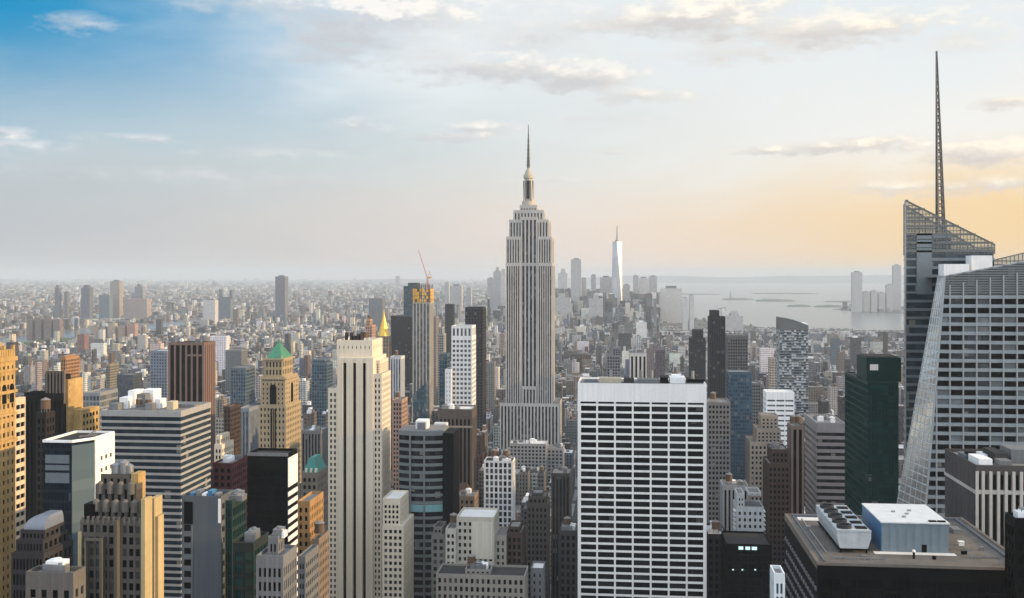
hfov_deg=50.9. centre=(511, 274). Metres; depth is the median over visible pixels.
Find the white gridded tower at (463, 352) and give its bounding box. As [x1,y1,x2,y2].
[451,325,475,404]
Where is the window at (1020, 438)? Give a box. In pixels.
[1018,436,1023,441]
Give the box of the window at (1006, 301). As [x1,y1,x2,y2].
[1004,299,1015,303]
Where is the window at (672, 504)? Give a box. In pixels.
[670,502,685,507]
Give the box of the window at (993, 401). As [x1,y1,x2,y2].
[991,399,1001,404]
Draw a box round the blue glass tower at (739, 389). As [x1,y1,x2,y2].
[726,369,751,479]
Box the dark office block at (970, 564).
[784,513,1004,597]
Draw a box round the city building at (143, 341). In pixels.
[138,334,147,351]
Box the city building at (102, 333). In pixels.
[99,329,105,341]
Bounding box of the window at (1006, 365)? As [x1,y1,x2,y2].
[1004,363,1015,367]
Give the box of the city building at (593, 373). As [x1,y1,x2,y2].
[591,370,596,376]
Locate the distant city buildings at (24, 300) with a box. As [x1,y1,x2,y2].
[0,276,903,577]
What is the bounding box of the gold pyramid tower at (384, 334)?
[376,311,391,369]
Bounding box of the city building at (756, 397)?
[752,381,760,435]
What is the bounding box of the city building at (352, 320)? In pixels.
[350,317,354,324]
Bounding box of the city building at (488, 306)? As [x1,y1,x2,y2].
[487,298,489,315]
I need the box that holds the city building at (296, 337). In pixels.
[294,332,299,350]
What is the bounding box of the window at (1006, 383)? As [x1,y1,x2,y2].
[1004,381,1015,386]
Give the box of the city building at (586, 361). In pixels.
[583,359,590,367]
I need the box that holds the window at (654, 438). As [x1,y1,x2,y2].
[652,436,667,440]
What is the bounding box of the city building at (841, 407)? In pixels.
[838,395,844,421]
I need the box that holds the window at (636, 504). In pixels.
[634,502,649,506]
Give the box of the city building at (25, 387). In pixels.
[20,382,30,392]
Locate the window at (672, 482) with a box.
[670,480,685,485]
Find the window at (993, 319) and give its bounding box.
[991,317,1001,322]
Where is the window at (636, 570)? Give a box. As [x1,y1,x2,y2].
[634,568,649,572]
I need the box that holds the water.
[0,283,903,344]
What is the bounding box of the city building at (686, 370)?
[685,363,688,377]
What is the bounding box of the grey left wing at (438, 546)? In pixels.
[431,521,447,597]
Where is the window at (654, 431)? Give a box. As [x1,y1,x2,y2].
[652,429,667,433]
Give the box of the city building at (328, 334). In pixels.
[325,331,332,341]
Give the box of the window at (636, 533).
[634,531,649,535]
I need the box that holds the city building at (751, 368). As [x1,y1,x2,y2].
[748,363,754,380]
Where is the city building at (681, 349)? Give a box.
[678,344,684,358]
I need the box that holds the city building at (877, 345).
[872,339,882,352]
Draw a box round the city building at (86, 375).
[82,369,90,391]
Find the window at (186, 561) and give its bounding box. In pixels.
[184,559,190,565]
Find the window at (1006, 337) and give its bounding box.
[1004,335,1015,340]
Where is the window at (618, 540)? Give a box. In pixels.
[616,538,631,542]
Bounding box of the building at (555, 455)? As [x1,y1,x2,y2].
[547,443,563,482]
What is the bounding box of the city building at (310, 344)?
[308,338,312,349]
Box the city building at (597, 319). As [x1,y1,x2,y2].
[595,315,598,324]
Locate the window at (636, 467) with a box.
[634,465,649,469]
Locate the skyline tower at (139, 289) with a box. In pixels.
[135,284,144,297]
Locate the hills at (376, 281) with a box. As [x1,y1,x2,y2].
[0,278,599,284]
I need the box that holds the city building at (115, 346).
[112,343,119,349]
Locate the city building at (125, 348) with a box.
[123,344,128,353]
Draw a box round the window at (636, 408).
[634,406,649,411]
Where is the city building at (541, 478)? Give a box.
[537,465,545,490]
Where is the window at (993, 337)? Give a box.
[991,335,1001,340]
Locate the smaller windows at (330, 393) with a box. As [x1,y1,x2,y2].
[330,393,331,597]
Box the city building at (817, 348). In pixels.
[814,343,820,352]
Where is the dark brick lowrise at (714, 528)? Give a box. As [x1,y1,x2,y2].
[707,519,724,597]
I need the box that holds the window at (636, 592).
[634,590,649,594]
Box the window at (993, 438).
[991,436,1001,440]
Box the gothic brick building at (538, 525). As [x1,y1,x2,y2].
[527,488,549,597]
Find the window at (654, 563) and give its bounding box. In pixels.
[652,561,667,565]
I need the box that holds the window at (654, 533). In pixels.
[652,531,667,536]
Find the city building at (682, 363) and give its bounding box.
[680,355,683,371]
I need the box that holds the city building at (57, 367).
[54,363,60,370]
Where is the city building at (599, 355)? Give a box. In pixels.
[596,345,601,376]
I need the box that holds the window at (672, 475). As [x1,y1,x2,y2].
[670,473,685,477]
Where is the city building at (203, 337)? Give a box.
[200,333,205,340]
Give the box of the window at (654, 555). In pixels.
[652,553,667,558]
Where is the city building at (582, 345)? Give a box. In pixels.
[577,341,588,352]
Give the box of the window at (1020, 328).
[1018,326,1023,331]
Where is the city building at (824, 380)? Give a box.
[822,376,827,386]
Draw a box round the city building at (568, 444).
[565,438,570,448]
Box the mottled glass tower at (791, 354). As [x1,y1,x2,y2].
[776,316,807,417]
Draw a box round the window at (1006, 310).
[1004,308,1015,312]
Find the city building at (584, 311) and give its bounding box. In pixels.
[581,308,588,318]
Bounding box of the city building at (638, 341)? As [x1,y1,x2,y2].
[636,335,640,348]
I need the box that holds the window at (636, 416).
[634,414,649,418]
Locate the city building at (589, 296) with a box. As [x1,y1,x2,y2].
[587,294,591,307]
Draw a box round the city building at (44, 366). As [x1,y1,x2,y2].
[33,360,47,377]
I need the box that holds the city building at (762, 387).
[761,384,764,411]
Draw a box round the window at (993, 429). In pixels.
[991,427,1001,431]
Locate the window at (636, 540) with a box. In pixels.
[634,538,649,543]
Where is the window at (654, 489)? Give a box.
[652,487,667,492]
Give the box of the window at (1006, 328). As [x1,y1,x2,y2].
[1004,326,1015,331]
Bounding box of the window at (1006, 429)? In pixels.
[1004,427,1015,431]
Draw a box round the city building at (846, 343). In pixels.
[845,338,848,349]
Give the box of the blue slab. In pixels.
[230,365,254,406]
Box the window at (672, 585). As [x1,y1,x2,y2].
[670,583,685,588]
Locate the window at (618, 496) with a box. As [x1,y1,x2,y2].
[616,494,631,498]
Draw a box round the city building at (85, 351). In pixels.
[81,349,88,356]
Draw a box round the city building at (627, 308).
[625,303,629,319]
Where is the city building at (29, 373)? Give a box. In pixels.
[24,363,34,384]
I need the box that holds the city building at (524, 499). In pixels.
[521,493,528,522]
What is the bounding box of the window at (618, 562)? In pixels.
[616,560,631,564]
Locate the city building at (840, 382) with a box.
[836,374,844,389]
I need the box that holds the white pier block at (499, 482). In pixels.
[484,449,514,526]
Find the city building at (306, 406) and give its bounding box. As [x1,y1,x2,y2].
[303,401,310,412]
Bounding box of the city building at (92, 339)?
[89,336,95,344]
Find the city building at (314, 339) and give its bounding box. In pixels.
[306,336,317,345]
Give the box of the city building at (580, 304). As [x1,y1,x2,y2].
[577,300,582,309]
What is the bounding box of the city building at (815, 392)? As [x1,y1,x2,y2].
[808,383,824,401]
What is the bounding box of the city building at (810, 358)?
[808,356,819,361]
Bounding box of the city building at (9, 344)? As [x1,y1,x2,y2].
[6,340,17,384]
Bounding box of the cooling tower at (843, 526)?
[816,503,871,552]
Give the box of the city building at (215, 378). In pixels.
[215,371,216,385]
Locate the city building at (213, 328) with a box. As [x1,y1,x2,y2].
[211,326,216,331]
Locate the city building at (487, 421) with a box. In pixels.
[486,418,488,433]
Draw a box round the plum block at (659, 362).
[655,349,664,377]
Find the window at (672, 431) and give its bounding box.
[670,429,685,433]
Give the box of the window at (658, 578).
[652,575,667,580]
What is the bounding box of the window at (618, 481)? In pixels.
[616,479,631,484]
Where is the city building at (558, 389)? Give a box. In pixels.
[555,379,562,399]
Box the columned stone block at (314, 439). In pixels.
[301,425,327,471]
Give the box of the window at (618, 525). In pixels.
[616,523,631,528]
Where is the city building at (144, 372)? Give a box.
[137,369,147,375]
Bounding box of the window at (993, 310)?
[991,308,1001,312]
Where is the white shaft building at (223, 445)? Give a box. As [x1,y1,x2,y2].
[214,432,233,461]
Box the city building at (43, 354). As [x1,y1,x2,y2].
[40,349,47,359]
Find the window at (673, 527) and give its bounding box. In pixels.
[670,524,685,529]
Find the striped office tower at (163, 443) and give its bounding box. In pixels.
[100,388,210,597]
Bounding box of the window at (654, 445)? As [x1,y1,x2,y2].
[652,443,667,448]
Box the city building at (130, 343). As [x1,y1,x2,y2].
[127,340,133,347]
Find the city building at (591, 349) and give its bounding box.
[589,345,594,353]
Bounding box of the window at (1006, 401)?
[1004,399,1015,404]
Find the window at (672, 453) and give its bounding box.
[670,451,685,455]
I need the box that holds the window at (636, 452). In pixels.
[634,450,649,455]
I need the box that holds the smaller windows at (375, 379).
[375,379,379,595]
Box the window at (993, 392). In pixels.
[991,390,1001,395]
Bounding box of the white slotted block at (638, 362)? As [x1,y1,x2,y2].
[630,353,646,377]
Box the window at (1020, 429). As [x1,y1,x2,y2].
[1018,427,1023,432]
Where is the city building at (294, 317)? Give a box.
[291,315,298,320]
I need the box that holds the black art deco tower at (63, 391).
[24,371,101,521]
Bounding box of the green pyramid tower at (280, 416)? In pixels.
[259,339,300,500]
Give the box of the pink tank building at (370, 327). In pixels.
[365,315,375,337]
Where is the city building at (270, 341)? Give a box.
[261,336,273,346]
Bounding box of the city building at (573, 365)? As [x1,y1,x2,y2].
[572,357,575,371]
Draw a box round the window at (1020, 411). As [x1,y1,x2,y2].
[1018,409,1023,413]
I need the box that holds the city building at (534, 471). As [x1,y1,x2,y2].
[531,466,538,489]
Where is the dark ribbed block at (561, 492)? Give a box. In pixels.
[551,466,571,597]
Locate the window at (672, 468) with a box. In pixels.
[670,466,685,470]
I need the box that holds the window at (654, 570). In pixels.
[652,568,667,572]
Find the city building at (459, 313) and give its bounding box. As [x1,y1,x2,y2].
[458,307,460,321]
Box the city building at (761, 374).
[759,372,767,380]
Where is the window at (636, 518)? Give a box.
[634,516,649,521]
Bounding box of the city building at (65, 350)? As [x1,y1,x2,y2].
[54,348,69,352]
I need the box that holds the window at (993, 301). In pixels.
[991,299,1001,303]
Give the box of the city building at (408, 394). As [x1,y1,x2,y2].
[405,391,411,404]
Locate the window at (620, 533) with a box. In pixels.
[616,530,631,535]
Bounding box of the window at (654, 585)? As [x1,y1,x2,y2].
[652,583,667,587]
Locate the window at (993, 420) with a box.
[991,418,1001,422]
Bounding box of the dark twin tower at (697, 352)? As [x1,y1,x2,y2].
[689,329,705,382]
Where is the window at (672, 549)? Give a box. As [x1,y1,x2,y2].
[670,546,685,551]
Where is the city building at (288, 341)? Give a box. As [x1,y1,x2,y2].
[285,333,290,353]
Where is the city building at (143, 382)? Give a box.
[142,378,147,388]
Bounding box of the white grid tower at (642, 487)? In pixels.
[578,370,706,597]
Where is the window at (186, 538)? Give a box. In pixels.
[184,536,190,541]
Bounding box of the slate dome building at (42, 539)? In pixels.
[11,510,72,597]
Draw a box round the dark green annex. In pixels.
[225,489,246,597]
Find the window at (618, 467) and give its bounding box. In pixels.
[616,465,631,469]
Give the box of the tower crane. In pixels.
[418,250,431,301]
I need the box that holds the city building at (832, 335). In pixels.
[827,333,837,346]
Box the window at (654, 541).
[652,539,667,543]
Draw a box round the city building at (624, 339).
[618,333,630,350]
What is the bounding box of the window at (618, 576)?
[616,574,631,579]
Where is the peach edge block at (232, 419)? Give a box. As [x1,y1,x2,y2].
[224,403,240,454]
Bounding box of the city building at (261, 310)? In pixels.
[258,307,264,319]
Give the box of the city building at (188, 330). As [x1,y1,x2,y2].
[186,326,190,336]
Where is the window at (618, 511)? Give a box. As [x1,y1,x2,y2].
[616,509,631,513]
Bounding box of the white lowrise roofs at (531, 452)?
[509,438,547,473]
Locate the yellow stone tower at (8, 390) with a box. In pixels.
[0,341,17,597]
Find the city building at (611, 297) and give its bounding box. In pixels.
[609,293,614,307]
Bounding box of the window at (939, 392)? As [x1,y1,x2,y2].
[937,390,948,394]
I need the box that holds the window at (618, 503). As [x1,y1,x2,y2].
[616,501,631,506]
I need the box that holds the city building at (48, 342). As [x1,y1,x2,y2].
[46,338,52,346]
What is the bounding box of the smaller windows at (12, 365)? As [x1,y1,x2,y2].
[3,365,12,597]
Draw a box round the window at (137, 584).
[136,583,139,590]
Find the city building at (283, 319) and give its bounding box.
[280,316,286,326]
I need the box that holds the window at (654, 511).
[652,509,667,514]
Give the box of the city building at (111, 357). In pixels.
[109,353,114,363]
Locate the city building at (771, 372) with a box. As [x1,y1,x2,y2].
[768,354,775,388]
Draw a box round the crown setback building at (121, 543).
[78,459,163,597]
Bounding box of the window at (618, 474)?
[616,472,631,476]
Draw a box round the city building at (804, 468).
[801,417,804,506]
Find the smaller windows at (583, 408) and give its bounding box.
[581,406,702,597]
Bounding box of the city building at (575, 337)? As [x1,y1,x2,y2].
[572,334,580,342]
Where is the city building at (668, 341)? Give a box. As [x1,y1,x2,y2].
[667,335,670,350]
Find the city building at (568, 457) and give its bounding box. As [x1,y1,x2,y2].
[564,449,573,499]
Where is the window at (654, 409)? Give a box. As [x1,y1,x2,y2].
[652,407,667,411]
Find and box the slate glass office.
[83,388,117,429]
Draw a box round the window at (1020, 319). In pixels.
[1018,317,1023,322]
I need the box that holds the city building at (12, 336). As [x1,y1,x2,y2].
[9,334,15,341]
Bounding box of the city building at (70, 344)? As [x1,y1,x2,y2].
[67,342,73,348]
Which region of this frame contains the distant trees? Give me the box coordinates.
[0,305,767,372]
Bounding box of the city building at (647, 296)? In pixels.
[644,293,651,311]
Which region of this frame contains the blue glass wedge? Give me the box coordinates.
[42,430,114,565]
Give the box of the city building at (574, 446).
[570,442,577,473]
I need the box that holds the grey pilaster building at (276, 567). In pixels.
[256,526,296,597]
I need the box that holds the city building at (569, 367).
[567,361,571,373]
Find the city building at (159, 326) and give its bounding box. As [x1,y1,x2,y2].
[156,318,162,334]
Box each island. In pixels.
[682,293,719,294]
[722,298,753,299]
[752,293,815,293]
[756,299,794,301]
[788,304,810,306]
[813,305,848,306]
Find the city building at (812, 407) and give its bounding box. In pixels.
[808,402,829,413]
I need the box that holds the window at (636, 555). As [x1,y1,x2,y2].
[634,553,649,557]
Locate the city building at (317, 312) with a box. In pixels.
[315,309,319,320]
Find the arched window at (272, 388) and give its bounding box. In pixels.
[270,385,275,403]
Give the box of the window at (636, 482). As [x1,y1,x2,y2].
[634,480,649,484]
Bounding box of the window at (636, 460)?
[634,458,649,462]
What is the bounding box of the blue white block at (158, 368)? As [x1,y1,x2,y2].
[150,349,167,400]
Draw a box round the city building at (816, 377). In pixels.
[813,373,819,381]
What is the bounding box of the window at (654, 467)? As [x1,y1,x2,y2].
[652,465,667,470]
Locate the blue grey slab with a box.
[241,405,258,454]
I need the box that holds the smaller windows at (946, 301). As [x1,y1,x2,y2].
[928,299,988,512]
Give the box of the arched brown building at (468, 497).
[459,488,477,511]
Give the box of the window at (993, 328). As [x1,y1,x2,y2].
[991,326,1001,331]
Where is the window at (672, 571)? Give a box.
[670,569,685,573]
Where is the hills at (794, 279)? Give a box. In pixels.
[555,275,903,283]
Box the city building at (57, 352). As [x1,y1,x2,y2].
[54,349,61,357]
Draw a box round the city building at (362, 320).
[361,315,363,326]
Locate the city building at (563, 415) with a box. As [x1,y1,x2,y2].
[555,397,564,432]
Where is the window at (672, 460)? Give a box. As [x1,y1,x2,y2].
[670,458,685,463]
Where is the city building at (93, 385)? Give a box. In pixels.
[91,381,95,389]
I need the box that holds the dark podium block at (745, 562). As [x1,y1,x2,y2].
[721,530,770,597]
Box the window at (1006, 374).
[1004,372,1015,377]
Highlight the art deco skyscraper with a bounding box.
[491,124,575,478]
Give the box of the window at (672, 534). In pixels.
[670,532,685,536]
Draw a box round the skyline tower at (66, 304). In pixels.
[64,291,69,318]
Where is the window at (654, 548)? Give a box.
[652,546,667,550]
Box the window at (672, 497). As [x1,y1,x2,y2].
[670,495,685,499]
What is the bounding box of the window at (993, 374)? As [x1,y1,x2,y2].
[991,372,1001,376]
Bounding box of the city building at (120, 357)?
[115,353,124,363]
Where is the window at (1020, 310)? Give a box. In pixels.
[1018,308,1023,312]
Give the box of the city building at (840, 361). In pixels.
[836,352,844,371]
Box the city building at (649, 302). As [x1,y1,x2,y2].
[647,299,653,306]
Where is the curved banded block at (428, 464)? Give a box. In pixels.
[398,418,458,597]
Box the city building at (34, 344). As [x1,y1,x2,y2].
[30,341,36,347]
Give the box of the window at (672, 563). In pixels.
[670,561,685,566]
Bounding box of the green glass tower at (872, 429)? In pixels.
[845,354,900,514]
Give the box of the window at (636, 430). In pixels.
[634,428,649,433]
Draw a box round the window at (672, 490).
[670,488,685,492]
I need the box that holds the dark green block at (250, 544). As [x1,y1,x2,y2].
[233,527,268,597]
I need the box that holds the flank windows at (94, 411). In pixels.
[83,411,97,430]
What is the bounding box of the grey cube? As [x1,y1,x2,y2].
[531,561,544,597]
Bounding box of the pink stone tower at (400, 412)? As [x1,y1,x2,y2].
[393,391,407,489]
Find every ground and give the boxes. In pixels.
[1,284,484,337]
[26,319,871,583]
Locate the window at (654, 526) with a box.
[652,524,667,528]
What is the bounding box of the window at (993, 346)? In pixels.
[991,344,1001,349]
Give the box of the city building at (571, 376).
[566,372,582,379]
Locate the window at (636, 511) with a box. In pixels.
[634,509,649,513]
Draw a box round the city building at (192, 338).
[190,336,198,340]
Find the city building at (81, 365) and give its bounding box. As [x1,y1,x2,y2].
[80,359,83,371]
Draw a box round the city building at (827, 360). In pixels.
[821,359,829,376]
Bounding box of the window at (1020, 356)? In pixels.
[1018,354,1023,358]
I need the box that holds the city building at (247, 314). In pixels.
[245,311,250,321]
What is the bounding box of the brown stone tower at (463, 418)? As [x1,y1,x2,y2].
[434,403,476,489]
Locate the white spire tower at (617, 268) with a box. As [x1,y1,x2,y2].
[612,231,621,307]
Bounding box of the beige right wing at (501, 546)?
[495,526,508,564]
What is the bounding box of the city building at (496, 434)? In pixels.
[493,421,499,447]
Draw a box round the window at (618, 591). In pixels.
[616,589,631,593]
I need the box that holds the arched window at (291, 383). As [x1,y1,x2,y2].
[291,383,292,401]
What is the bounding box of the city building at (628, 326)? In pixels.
[624,321,632,332]
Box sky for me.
[0,0,1023,280]
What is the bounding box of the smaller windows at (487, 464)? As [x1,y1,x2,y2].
[486,463,492,507]
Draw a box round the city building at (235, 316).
[233,308,238,327]
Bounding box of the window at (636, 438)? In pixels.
[634,436,649,440]
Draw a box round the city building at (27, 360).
[23,356,31,366]
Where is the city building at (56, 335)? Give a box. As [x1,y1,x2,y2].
[54,331,59,341]
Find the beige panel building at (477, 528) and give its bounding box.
[457,507,498,564]
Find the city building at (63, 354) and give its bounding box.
[58,352,70,357]
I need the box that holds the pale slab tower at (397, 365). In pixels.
[390,350,404,472]
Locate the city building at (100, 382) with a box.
[96,378,104,388]
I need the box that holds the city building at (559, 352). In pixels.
[558,342,561,365]
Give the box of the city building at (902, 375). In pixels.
[898,365,903,385]
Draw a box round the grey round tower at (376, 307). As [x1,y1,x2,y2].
[369,298,384,331]
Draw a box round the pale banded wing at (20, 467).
[15,397,25,550]
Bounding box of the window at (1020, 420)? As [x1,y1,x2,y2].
[1018,418,1023,422]
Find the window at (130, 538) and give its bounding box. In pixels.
[129,537,132,544]
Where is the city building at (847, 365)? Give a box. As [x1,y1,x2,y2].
[845,359,849,371]
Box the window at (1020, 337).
[1018,335,1023,340]
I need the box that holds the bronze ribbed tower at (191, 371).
[168,338,214,465]
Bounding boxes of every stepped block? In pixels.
[298,544,318,597]
[311,520,328,597]
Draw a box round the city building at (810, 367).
[808,361,813,376]
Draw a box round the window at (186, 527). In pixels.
[184,525,190,530]
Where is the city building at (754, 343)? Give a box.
[750,341,756,361]
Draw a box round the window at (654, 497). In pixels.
[652,495,667,499]
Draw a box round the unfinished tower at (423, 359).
[413,284,433,422]
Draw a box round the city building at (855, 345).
[850,336,860,371]
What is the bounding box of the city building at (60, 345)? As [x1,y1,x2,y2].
[57,344,64,347]
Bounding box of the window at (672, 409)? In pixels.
[670,407,685,411]
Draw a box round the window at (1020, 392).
[1018,390,1023,395]
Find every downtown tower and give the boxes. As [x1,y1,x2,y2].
[445,282,449,303]
[450,284,462,312]
[466,288,471,306]
[487,277,492,312]
[493,267,500,309]
[501,269,505,306]
[555,293,570,324]
[558,269,567,289]
[571,258,580,310]
[581,277,586,296]
[589,294,602,321]
[591,274,595,289]
[600,276,611,296]
[623,284,629,300]
[633,275,637,293]
[639,277,648,293]
[649,275,656,292]
[660,286,681,322]
[682,297,687,329]
[689,294,693,329]
[724,311,742,330]
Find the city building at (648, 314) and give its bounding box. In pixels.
[646,306,652,329]
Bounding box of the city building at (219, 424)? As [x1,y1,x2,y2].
[215,412,223,443]
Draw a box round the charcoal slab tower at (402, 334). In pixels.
[391,315,412,386]
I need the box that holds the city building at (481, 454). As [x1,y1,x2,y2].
[477,429,486,489]
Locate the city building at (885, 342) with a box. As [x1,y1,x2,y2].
[883,331,887,353]
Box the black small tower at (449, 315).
[445,304,454,360]
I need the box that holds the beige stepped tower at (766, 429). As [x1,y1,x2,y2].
[745,412,782,504]
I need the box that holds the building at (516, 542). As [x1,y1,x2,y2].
[507,520,525,564]
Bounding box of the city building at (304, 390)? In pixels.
[300,377,309,413]
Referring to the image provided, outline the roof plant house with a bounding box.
[862,503,949,552]
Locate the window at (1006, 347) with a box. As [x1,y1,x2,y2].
[1004,344,1015,349]
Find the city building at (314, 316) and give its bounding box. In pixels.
[313,311,315,324]
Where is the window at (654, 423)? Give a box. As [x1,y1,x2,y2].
[652,421,667,426]
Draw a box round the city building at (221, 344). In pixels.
[210,336,228,375]
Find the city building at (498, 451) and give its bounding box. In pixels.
[490,447,500,456]
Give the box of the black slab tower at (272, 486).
[247,448,297,595]
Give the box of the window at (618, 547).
[616,545,631,549]
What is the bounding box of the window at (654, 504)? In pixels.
[652,502,667,506]
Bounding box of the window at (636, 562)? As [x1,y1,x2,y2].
[634,560,649,565]
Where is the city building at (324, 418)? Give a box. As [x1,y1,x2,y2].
[321,409,327,425]
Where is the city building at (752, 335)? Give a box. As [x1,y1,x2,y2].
[750,330,755,342]
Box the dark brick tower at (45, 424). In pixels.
[36,397,54,515]
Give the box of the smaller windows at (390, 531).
[385,530,396,595]
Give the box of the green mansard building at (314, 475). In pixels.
[301,454,327,529]
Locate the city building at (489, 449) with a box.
[488,446,492,456]
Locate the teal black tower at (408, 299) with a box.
[404,283,419,314]
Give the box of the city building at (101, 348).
[91,343,106,357]
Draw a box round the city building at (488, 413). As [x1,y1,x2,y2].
[486,409,491,431]
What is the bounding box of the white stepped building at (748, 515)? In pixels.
[733,487,765,531]
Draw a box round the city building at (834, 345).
[830,336,839,365]
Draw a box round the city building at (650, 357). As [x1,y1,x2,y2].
[646,345,653,377]
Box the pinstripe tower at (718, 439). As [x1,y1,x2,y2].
[707,392,729,523]
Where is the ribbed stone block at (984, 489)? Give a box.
[944,444,1023,547]
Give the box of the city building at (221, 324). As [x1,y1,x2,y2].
[217,321,227,327]
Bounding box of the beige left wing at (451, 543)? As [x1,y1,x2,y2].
[445,512,457,563]
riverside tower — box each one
[851,271,861,311]
[862,291,869,311]
[870,290,876,311]
[877,292,884,311]
[885,284,892,311]
[892,264,900,309]
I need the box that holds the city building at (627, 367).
[625,359,629,376]
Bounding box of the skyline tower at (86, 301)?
[81,285,92,318]
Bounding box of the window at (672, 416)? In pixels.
[670,414,685,418]
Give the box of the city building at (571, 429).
[566,416,577,444]
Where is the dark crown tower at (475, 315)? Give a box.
[465,306,485,430]
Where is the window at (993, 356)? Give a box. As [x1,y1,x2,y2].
[991,354,1001,358]
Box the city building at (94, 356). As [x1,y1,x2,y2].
[91,349,96,363]
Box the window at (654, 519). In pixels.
[652,517,667,521]
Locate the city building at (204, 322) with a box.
[201,319,208,325]
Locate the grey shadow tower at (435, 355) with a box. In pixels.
[433,316,438,404]
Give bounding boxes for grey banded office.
[805,413,844,513]
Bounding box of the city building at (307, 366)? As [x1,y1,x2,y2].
[304,355,310,378]
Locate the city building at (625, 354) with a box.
[622,351,628,367]
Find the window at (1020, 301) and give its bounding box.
[1018,299,1023,303]
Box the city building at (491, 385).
[486,361,495,424]
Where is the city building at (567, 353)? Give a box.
[564,349,577,359]
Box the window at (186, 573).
[184,571,190,576]
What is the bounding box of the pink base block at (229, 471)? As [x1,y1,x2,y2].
[212,454,246,530]
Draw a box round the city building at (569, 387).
[566,377,573,394]
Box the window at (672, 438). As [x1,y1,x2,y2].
[670,436,685,441]
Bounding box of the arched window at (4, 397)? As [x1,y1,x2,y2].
[2,385,6,403]
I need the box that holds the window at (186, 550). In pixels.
[184,548,190,553]
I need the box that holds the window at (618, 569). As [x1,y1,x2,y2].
[616,567,631,571]
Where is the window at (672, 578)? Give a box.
[670,576,685,580]
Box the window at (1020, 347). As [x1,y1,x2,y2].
[1018,345,1023,349]
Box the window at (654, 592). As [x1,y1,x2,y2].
[652,590,667,595]
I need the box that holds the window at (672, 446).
[670,444,685,448]
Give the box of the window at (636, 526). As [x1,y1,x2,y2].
[634,524,649,528]
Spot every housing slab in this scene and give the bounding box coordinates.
[26,319,34,340]
[35,317,44,340]
[44,318,54,338]
[53,319,62,337]
[90,325,101,338]
[100,327,107,342]
[108,322,117,341]
[118,325,126,340]
[127,322,137,336]
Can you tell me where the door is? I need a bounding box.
[922,545,926,552]
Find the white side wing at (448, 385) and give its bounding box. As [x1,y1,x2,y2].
[445,367,451,403]
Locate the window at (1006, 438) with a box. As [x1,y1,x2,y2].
[1004,436,1015,441]
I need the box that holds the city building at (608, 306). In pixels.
[605,301,612,329]
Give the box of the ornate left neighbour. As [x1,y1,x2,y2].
[559,516,577,597]
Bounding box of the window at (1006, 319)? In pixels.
[1004,317,1015,322]
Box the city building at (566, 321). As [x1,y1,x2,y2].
[564,318,568,325]
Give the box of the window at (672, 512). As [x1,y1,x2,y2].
[670,510,685,514]
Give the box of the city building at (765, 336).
[764,329,766,343]
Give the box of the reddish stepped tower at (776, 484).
[763,441,789,572]
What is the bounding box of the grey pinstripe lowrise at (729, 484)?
[720,472,747,530]
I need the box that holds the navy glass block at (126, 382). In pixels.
[117,373,141,401]
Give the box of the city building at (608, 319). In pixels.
[606,316,611,322]
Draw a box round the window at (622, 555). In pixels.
[616,552,631,557]
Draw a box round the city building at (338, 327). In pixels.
[334,325,342,329]
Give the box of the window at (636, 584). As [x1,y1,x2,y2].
[634,582,649,587]
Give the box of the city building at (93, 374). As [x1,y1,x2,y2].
[85,370,100,376]
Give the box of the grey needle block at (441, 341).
[438,327,445,404]
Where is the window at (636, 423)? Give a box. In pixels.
[634,421,649,425]
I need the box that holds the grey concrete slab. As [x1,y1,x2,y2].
[182,488,232,597]
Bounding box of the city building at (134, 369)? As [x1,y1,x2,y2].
[131,366,147,372]
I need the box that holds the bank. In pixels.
[833,308,903,312]
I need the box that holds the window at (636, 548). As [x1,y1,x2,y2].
[634,546,649,550]
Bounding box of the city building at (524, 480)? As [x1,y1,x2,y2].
[518,466,530,505]
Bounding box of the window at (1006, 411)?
[1004,409,1015,413]
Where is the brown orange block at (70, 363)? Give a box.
[61,354,79,378]
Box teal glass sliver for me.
[439,352,449,407]
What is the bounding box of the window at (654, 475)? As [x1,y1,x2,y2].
[652,473,667,477]
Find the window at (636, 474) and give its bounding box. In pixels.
[634,472,649,477]
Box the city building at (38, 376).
[35,361,41,390]
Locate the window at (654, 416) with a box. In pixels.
[652,414,667,418]
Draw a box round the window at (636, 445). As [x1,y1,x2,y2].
[634,443,649,447]
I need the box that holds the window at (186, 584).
[184,582,190,588]
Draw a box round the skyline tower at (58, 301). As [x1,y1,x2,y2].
[55,285,61,318]
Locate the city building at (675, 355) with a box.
[669,351,680,369]
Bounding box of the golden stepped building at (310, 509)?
[297,491,322,597]
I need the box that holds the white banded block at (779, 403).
[763,389,793,446]
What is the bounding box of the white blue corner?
[770,565,784,597]
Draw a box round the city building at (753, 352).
[752,346,754,361]
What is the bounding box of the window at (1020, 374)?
[1018,372,1023,377]
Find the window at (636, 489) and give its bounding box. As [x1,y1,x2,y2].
[634,487,649,491]
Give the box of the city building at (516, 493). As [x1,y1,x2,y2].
[516,482,517,505]
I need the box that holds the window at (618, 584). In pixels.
[616,582,631,586]
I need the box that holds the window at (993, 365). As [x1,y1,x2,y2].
[991,363,1001,367]
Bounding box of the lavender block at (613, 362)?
[607,346,619,376]
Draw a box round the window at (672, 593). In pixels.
[670,591,685,595]
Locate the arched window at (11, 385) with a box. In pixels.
[10,384,13,402]
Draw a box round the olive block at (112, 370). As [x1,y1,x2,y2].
[106,363,118,388]
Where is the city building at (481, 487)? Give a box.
[478,464,483,507]
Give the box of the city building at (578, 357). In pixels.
[570,353,582,373]
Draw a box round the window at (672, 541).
[670,539,685,544]
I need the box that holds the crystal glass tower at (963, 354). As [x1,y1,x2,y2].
[896,51,1023,516]
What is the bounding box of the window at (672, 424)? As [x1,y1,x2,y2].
[670,421,685,426]
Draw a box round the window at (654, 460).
[652,458,667,462]

